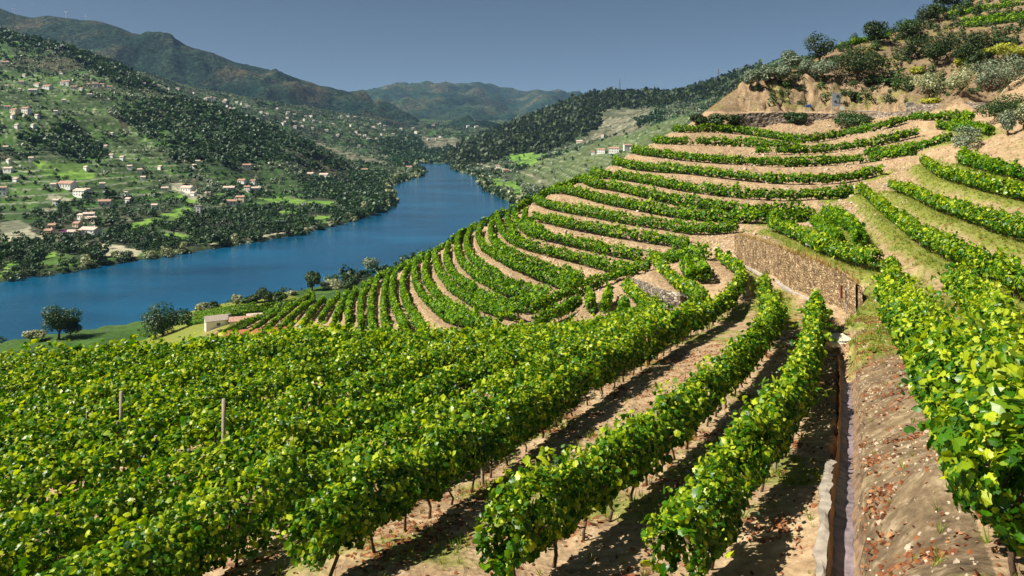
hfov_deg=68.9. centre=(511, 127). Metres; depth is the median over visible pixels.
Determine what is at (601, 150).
house
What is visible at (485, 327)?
vine row
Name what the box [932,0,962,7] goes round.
tree
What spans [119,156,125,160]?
house
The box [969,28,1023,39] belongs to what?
stone wall
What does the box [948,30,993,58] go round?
tree
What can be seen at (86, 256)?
willow bush
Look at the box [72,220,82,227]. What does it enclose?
house
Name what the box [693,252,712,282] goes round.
vine row
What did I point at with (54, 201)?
house
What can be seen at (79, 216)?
house
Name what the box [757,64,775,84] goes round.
tree
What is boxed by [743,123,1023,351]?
grass
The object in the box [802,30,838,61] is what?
tree
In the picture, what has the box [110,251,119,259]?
willow bush
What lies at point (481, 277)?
vine row
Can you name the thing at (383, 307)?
vine row
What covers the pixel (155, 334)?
scrub
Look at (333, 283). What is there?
shrub
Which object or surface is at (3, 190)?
house
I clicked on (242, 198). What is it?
house
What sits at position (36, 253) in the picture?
orchard tree
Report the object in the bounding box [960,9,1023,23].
vine row
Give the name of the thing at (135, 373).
vine row
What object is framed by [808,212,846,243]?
vine row
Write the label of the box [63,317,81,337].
tree
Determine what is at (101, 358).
vine row
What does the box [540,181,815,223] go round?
vine row
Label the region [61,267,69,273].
orchard tree
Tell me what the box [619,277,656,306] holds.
vine row
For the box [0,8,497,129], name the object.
hills
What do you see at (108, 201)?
house
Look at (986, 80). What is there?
tree
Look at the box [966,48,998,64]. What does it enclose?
bush
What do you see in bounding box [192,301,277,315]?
vine row
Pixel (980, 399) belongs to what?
vine row
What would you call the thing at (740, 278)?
vine row
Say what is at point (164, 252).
willow bush
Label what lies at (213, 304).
shrub
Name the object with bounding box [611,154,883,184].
vine row
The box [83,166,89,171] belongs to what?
house
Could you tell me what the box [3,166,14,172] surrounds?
house
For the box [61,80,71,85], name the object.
house
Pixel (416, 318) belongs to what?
vine row
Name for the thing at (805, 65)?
tree
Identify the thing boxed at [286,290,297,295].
shrub
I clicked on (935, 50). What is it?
tree
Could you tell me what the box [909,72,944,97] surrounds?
tree
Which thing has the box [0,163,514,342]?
river
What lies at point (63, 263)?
orchard tree
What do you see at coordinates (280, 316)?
vine row
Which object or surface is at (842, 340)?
culvert slab
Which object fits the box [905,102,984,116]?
stone wall
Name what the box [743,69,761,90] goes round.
tree
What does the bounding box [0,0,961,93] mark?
sky
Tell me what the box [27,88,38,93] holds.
house
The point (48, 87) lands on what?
house
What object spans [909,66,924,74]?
shrub
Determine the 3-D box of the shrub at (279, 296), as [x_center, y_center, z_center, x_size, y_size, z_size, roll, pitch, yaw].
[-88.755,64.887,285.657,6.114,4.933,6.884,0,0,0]
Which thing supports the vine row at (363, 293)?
on the ground at (916, 492)
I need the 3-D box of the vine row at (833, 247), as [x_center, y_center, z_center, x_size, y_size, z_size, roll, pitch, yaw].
[27.416,10.082,68.974,2.212,4.836,39.039,0,0,11]
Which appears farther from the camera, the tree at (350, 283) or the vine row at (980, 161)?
the tree at (350, 283)
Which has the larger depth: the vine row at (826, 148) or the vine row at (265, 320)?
the vine row at (265, 320)
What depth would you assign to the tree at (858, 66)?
190.67 m
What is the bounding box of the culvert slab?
[825,333,850,351]
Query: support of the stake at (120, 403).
on the ground at (916, 492)
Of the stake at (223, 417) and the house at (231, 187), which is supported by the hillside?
the house at (231, 187)
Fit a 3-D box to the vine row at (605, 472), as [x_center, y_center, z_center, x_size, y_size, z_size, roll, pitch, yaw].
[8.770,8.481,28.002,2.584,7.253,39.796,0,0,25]
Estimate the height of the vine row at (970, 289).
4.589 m
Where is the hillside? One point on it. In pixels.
(620, 122)
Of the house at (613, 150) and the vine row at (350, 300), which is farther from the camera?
the house at (613, 150)
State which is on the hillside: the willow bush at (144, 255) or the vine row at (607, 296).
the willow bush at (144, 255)
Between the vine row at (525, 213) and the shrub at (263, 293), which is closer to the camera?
the vine row at (525, 213)
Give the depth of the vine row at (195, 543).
13.52 m
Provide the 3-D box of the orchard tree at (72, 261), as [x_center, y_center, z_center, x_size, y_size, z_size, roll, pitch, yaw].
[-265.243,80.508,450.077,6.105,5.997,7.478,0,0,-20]
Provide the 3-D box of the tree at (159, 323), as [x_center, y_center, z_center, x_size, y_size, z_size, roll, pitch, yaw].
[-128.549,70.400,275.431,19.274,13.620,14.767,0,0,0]
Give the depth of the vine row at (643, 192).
115.63 m
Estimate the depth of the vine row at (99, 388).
25.86 m
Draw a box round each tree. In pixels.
[0,241,16,248]
[0,250,10,259]
[1,270,11,278]
[6,273,22,280]
[8,246,20,259]
[8,265,22,273]
[13,261,27,268]
[15,241,24,247]
[16,259,30,270]
[28,247,46,262]
[29,262,44,275]
[40,304,82,339]
[51,243,61,252]
[55,259,69,268]
[57,237,69,247]
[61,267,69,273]
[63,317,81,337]
[64,246,75,252]
[66,256,76,263]
[68,239,85,252]
[80,239,101,253]
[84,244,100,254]
[89,245,108,261]
[94,258,107,264]
[118,253,128,260]
[139,301,192,335]
[305,270,320,290]
[324,272,339,279]
[341,273,359,290]
[357,270,363,276]
[361,257,379,268]
[368,263,381,276]
[399,249,419,261]
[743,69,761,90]
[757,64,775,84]
[771,64,791,84]
[781,50,802,72]
[797,59,814,72]
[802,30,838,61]
[808,59,836,81]
[826,44,895,80]
[862,20,890,41]
[893,18,927,36]
[897,34,931,59]
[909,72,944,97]
[914,1,945,21]
[920,30,961,64]
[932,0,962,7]
[943,63,974,97]
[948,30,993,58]
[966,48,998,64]
[969,59,1003,92]
[980,52,1023,90]
[996,109,1016,135]
[1013,101,1023,127]
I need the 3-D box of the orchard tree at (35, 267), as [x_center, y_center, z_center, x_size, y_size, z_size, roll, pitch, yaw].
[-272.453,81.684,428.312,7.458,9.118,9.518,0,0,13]
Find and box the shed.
[203,313,230,331]
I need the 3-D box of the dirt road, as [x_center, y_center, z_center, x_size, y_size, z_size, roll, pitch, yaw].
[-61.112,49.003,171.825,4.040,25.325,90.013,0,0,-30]
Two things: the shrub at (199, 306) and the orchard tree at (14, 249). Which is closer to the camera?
the shrub at (199, 306)
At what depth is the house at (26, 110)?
980.42 m
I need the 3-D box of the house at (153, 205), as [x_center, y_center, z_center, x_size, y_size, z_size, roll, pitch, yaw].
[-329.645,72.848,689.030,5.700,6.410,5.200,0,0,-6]
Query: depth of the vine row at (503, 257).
101.01 m
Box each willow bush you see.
[43,270,55,275]
[79,254,90,262]
[81,258,92,266]
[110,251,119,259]
[142,250,154,257]
[143,251,154,258]
[159,246,173,256]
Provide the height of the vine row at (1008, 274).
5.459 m
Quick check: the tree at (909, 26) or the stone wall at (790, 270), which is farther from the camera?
the tree at (909, 26)
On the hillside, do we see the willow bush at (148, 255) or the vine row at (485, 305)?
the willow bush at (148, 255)
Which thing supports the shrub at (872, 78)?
on the ground at (916, 492)
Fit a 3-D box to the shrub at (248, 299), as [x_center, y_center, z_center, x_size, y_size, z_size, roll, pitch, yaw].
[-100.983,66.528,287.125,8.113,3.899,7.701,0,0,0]
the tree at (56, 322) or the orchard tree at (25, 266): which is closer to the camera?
the tree at (56, 322)
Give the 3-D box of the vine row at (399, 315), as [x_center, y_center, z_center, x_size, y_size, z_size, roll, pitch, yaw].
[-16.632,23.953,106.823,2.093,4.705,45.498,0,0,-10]
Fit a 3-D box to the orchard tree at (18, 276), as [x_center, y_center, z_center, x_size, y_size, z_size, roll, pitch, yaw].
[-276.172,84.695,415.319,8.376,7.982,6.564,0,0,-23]
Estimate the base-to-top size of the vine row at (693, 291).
5.866 m
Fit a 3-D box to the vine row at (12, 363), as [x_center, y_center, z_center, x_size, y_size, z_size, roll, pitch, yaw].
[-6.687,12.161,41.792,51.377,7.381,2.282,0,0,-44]
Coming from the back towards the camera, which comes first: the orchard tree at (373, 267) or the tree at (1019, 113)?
the orchard tree at (373, 267)
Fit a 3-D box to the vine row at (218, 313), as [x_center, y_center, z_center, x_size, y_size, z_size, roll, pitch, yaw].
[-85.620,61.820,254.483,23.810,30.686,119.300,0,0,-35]
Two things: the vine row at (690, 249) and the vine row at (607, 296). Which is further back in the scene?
the vine row at (690, 249)
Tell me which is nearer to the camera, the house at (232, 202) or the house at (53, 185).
the house at (53, 185)
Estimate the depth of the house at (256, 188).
876.44 m
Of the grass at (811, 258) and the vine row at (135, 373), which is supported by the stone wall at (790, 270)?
the grass at (811, 258)
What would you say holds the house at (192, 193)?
on the hillside
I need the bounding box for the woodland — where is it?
[0,27,814,278]
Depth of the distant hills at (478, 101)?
6817.42 m
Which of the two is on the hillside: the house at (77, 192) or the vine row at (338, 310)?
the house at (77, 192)
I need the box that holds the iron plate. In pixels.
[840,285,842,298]
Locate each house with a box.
[0,185,7,195]
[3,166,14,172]
[4,105,11,109]
[9,108,19,114]
[12,177,20,181]
[14,124,20,128]
[21,106,30,114]
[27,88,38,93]
[33,82,41,86]
[42,84,52,89]
[43,227,54,234]
[47,222,56,228]
[50,183,56,187]
[52,199,60,205]
[57,180,77,189]
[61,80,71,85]
[67,229,82,236]
[72,187,90,197]
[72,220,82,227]
[77,213,82,219]
[80,225,101,236]
[82,211,95,216]
[82,215,98,223]
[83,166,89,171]
[97,198,112,205]
[99,182,104,187]
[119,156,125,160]
[151,203,158,209]
[161,186,168,191]
[180,185,195,193]
[190,191,197,195]
[223,185,234,190]
[226,198,237,205]
[235,195,246,201]
[237,178,246,184]
[242,164,251,169]
[243,186,251,192]
[250,179,256,184]
[251,186,259,190]
[318,172,329,178]
[597,148,605,153]
[609,146,619,153]
[623,144,631,150]
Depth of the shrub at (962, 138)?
101.84 m
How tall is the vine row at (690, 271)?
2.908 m
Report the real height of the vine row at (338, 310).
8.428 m
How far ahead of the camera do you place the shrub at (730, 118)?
172.71 m
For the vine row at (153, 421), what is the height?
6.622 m
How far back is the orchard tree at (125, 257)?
471.91 m
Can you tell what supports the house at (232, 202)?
on the hillside
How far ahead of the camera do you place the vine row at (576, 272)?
93.90 m
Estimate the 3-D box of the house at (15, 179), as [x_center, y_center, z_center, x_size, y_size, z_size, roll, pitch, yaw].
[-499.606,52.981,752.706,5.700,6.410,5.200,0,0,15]
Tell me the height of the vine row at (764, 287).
2.746 m
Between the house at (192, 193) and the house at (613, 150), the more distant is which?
the house at (613, 150)
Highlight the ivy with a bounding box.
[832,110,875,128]
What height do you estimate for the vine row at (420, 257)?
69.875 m
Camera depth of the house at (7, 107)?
986.63 m
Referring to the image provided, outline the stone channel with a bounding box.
[745,265,827,308]
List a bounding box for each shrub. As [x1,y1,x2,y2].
[21,329,47,339]
[195,302,207,310]
[203,301,221,309]
[231,294,241,304]
[239,295,257,303]
[252,287,272,301]
[272,291,287,301]
[278,299,292,307]
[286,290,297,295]
[316,278,342,289]
[689,113,707,124]
[705,113,725,123]
[724,113,745,125]
[783,112,808,123]
[847,91,858,100]
[863,75,882,82]
[880,77,897,85]
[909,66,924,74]
[920,97,940,103]
[948,125,983,148]
[953,58,965,66]
[973,93,1023,118]
[991,36,1015,44]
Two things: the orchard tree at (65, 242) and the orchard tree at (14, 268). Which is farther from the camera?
the orchard tree at (65, 242)
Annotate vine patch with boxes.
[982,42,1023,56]
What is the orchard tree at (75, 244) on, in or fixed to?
on the hillside
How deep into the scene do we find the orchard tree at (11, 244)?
481.08 m
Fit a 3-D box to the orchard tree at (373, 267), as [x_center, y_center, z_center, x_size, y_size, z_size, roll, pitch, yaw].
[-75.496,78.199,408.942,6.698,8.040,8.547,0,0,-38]
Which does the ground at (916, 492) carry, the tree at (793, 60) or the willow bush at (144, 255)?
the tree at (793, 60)
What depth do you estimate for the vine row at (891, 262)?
36.71 m
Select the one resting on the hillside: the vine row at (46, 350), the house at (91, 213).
the house at (91, 213)
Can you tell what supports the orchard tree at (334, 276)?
on the hillside
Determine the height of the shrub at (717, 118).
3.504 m
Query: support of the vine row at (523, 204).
on the ground at (916, 492)
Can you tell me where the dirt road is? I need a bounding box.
[215,326,294,336]
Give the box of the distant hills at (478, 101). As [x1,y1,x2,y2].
[354,81,582,120]
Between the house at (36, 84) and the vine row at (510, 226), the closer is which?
the vine row at (510, 226)
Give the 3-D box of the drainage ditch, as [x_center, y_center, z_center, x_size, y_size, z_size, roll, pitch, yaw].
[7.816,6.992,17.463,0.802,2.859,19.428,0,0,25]
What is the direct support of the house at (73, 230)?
on the hillside
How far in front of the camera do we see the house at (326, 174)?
1092.48 m
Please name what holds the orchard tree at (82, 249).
on the hillside
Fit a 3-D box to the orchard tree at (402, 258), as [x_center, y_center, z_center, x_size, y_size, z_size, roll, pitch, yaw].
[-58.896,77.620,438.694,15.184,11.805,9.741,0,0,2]
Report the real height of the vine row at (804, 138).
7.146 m
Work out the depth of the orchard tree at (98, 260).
460.00 m
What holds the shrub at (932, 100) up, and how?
on the ground at (916, 492)
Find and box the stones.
[218,117,1023,575]
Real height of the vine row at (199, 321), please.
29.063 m
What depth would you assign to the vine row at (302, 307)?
160.44 m
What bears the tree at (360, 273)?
on the hillside
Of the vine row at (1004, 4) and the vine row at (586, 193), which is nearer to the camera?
the vine row at (586, 193)
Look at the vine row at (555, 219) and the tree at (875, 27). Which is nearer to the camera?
the vine row at (555, 219)
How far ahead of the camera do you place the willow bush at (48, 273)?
430.40 m
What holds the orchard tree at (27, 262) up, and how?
on the hillside
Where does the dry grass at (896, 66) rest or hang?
on the ground at (916, 492)
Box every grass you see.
[711,0,1023,109]
[738,233,861,283]
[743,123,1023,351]
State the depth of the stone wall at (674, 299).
60.03 m
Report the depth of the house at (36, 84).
1249.77 m
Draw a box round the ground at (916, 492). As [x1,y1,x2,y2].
[0,0,1023,575]
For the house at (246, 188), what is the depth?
864.49 m
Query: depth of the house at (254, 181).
921.52 m
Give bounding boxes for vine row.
[0,295,667,374]
[0,297,658,366]
[0,299,667,390]
[0,300,659,401]
[0,302,664,421]
[0,303,663,447]
[0,305,653,550]
[0,306,653,495]
[0,307,653,458]
[0,308,657,575]
[2,292,661,369]
[13,302,675,575]
[136,332,150,336]
[186,297,296,325]
[186,305,273,319]
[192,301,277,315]
[196,302,255,313]
[221,303,277,330]
[229,299,290,333]
[249,298,300,331]
[262,290,311,331]
[276,285,739,575]
[278,290,315,329]
[300,295,326,327]
[317,290,340,322]
[331,288,349,325]
[343,285,358,325]
[356,278,371,326]
[360,251,424,290]
[366,271,379,327]
[379,274,389,327]
[388,270,409,328]
[399,260,430,329]
[410,257,502,327]
[421,252,480,315]
[425,204,513,257]
[431,248,521,320]
[443,239,530,314]
[446,310,616,328]
[453,231,542,303]
[463,223,552,295]
[472,289,790,575]
[475,221,572,289]
[488,217,576,283]
[494,210,651,274]
[504,212,519,235]
[511,208,712,263]
[514,179,566,211]
[521,207,543,230]
[529,258,638,314]
[531,293,582,325]
[532,193,739,234]
[532,210,691,248]
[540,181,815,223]
[562,263,584,282]
[565,173,804,214]
[584,285,596,316]
[588,166,853,200]
[599,280,614,315]
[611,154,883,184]
[615,288,630,311]
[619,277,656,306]
[630,141,914,166]
[640,288,837,575]
[650,250,709,306]
[651,134,800,147]
[671,108,975,142]
[678,252,700,280]
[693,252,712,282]
[714,244,750,319]
[753,271,775,308]
[755,126,920,154]
[766,214,884,269]
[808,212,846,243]
[819,202,867,246]
[838,32,890,47]
[855,181,1023,302]
[863,129,952,156]
[870,253,909,301]
[875,266,1023,575]
[887,178,1023,241]
[919,154,1023,200]
[930,261,1023,365]
[934,117,995,135]
[948,0,1023,15]
[955,145,1023,178]
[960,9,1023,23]
[960,13,1023,26]
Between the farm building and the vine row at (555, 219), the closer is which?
the vine row at (555, 219)
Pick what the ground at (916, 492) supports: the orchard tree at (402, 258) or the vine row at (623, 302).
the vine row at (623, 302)
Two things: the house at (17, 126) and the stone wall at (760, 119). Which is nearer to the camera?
the stone wall at (760, 119)
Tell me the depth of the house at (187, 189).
807.38 m
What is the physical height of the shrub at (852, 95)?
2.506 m
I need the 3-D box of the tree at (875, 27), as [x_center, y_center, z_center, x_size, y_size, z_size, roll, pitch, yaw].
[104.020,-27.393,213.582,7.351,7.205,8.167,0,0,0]
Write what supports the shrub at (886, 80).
on the ground at (916, 492)
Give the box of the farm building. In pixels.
[228,315,255,325]
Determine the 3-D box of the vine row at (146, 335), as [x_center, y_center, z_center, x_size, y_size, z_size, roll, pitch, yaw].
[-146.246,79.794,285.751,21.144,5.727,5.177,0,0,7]
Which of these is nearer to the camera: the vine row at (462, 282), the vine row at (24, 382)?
the vine row at (24, 382)
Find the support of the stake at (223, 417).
on the ground at (916, 492)
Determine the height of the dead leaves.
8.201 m
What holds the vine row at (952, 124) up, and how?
on the ground at (916, 492)
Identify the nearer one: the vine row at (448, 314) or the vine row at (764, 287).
the vine row at (764, 287)
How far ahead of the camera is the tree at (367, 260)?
452.16 m
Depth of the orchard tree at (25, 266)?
427.90 m
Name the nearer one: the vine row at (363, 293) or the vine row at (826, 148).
the vine row at (363, 293)
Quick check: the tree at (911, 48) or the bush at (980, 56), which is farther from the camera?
the tree at (911, 48)
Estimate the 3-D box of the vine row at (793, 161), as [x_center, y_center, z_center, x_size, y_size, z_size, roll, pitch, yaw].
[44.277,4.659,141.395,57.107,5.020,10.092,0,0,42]
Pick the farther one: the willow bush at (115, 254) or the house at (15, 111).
the house at (15, 111)
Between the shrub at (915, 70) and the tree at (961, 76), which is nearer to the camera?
the tree at (961, 76)
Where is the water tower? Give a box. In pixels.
[196,205,202,213]
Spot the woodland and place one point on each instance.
(378, 196)
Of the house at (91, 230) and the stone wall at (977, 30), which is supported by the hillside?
the house at (91, 230)
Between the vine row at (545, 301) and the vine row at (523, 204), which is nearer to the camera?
the vine row at (545, 301)
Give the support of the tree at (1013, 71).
on the ground at (916, 492)
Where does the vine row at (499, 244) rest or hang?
on the ground at (916, 492)
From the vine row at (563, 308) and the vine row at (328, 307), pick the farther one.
the vine row at (328, 307)
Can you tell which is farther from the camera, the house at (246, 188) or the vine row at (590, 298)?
the house at (246, 188)
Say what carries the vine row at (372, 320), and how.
on the ground at (916, 492)
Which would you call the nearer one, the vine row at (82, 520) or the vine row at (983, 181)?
the vine row at (82, 520)
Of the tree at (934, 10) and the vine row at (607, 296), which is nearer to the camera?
the vine row at (607, 296)
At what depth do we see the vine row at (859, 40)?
214.72 m
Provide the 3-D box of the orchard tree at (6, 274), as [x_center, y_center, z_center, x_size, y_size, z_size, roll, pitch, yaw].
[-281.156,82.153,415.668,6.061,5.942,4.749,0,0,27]
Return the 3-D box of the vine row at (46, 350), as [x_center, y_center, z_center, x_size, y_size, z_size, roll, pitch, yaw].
[-7.531,12.493,42.932,51.788,7.128,2.291,0,0,-42]
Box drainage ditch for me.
[813,360,863,575]
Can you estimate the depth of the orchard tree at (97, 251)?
461.97 m
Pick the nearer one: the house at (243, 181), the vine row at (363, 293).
the vine row at (363, 293)
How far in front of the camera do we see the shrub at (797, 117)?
172.28 m
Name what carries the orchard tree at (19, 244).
on the hillside
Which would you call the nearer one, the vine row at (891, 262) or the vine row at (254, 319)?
the vine row at (891, 262)
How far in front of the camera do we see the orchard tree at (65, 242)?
490.53 m
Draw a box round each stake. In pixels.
[119,391,122,437]
[221,398,225,493]
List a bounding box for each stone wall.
[630,277,687,311]
[734,234,862,315]
[737,111,904,128]
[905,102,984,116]
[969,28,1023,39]
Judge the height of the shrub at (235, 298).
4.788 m
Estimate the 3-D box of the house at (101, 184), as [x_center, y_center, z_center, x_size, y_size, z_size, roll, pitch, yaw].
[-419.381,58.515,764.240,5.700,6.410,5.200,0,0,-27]
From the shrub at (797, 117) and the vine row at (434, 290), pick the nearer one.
the vine row at (434, 290)
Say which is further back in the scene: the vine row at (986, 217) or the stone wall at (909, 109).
the stone wall at (909, 109)
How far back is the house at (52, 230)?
545.28 m
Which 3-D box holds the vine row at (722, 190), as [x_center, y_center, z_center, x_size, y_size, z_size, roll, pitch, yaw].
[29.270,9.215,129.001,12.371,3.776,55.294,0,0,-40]
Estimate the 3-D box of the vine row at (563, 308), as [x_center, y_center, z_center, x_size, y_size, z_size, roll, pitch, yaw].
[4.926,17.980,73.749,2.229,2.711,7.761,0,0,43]
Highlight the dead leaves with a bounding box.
[10,298,1023,575]
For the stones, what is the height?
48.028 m
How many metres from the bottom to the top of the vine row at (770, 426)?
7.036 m
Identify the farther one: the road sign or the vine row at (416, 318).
the road sign
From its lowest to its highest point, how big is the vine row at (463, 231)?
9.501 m
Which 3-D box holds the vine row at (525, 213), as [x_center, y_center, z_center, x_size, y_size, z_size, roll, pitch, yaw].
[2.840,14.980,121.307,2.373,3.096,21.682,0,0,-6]
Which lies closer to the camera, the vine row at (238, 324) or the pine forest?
the vine row at (238, 324)
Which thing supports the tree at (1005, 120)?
on the ground at (916, 492)
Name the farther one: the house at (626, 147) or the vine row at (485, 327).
the house at (626, 147)
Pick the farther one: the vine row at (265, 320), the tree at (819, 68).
the tree at (819, 68)
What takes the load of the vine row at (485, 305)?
on the ground at (916, 492)
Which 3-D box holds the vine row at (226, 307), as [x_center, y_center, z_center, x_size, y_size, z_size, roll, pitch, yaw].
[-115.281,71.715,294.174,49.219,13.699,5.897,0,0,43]
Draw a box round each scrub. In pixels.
[0,287,305,359]
[166,159,526,255]
[735,0,1023,106]
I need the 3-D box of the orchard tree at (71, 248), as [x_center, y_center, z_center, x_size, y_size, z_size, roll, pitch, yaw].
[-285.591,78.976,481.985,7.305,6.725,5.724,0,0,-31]
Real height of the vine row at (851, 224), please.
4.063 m
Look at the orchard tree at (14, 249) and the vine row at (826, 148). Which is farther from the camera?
the orchard tree at (14, 249)
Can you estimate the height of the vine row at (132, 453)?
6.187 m
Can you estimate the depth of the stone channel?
57.50 m
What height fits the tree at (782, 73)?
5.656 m
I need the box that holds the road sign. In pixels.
[832,93,840,112]
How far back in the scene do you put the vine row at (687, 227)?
108.25 m
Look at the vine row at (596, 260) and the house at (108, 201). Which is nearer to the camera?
the vine row at (596, 260)
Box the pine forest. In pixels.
[446,59,762,165]
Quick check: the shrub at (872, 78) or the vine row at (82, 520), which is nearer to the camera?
the vine row at (82, 520)
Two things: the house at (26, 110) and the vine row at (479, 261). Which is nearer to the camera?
the vine row at (479, 261)
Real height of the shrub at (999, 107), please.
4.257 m
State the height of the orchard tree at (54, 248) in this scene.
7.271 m
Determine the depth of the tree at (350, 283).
360.98 m
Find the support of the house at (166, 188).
on the hillside
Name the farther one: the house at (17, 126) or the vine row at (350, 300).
the house at (17, 126)
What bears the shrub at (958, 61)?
on the ground at (916, 492)
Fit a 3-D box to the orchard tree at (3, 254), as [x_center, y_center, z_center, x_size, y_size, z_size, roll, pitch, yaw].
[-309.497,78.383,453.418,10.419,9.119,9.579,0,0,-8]
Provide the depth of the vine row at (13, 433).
24.14 m
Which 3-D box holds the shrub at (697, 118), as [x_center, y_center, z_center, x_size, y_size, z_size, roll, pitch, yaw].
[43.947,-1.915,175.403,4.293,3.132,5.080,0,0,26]
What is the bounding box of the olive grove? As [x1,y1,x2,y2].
[0,29,812,223]
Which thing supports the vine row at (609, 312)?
on the ground at (916, 492)
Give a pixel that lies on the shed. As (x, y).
(211, 322)
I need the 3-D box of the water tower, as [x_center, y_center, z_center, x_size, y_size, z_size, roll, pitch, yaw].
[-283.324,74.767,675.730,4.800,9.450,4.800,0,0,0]
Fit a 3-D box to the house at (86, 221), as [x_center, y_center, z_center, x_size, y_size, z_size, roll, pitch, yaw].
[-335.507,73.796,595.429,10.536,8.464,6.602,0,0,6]
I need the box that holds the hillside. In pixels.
[0,36,812,355]
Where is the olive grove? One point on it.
(277, 164)
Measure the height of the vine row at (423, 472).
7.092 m
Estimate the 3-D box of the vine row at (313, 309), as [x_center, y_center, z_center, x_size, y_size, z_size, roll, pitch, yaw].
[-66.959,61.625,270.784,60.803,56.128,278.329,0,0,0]
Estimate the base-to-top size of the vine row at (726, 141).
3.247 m
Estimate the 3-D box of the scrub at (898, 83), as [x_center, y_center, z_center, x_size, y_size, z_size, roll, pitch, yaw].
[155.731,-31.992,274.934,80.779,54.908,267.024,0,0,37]
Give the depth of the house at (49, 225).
560.92 m
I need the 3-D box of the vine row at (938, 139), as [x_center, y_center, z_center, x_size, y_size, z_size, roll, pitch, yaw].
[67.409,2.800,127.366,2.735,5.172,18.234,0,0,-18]
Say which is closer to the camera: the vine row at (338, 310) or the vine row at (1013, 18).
the vine row at (338, 310)
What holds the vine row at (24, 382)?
on the ground at (916, 492)
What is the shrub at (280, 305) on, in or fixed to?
on the ground at (916, 492)
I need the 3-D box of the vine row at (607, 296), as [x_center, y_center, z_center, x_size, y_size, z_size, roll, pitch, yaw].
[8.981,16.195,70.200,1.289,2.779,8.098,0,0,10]
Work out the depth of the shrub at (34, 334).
283.33 m
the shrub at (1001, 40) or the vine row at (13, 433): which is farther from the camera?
the shrub at (1001, 40)
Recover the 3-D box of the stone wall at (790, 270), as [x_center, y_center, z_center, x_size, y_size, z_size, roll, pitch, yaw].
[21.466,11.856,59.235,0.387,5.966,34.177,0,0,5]
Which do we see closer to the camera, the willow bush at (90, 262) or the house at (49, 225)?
the willow bush at (90, 262)
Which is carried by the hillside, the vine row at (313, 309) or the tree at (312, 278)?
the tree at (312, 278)

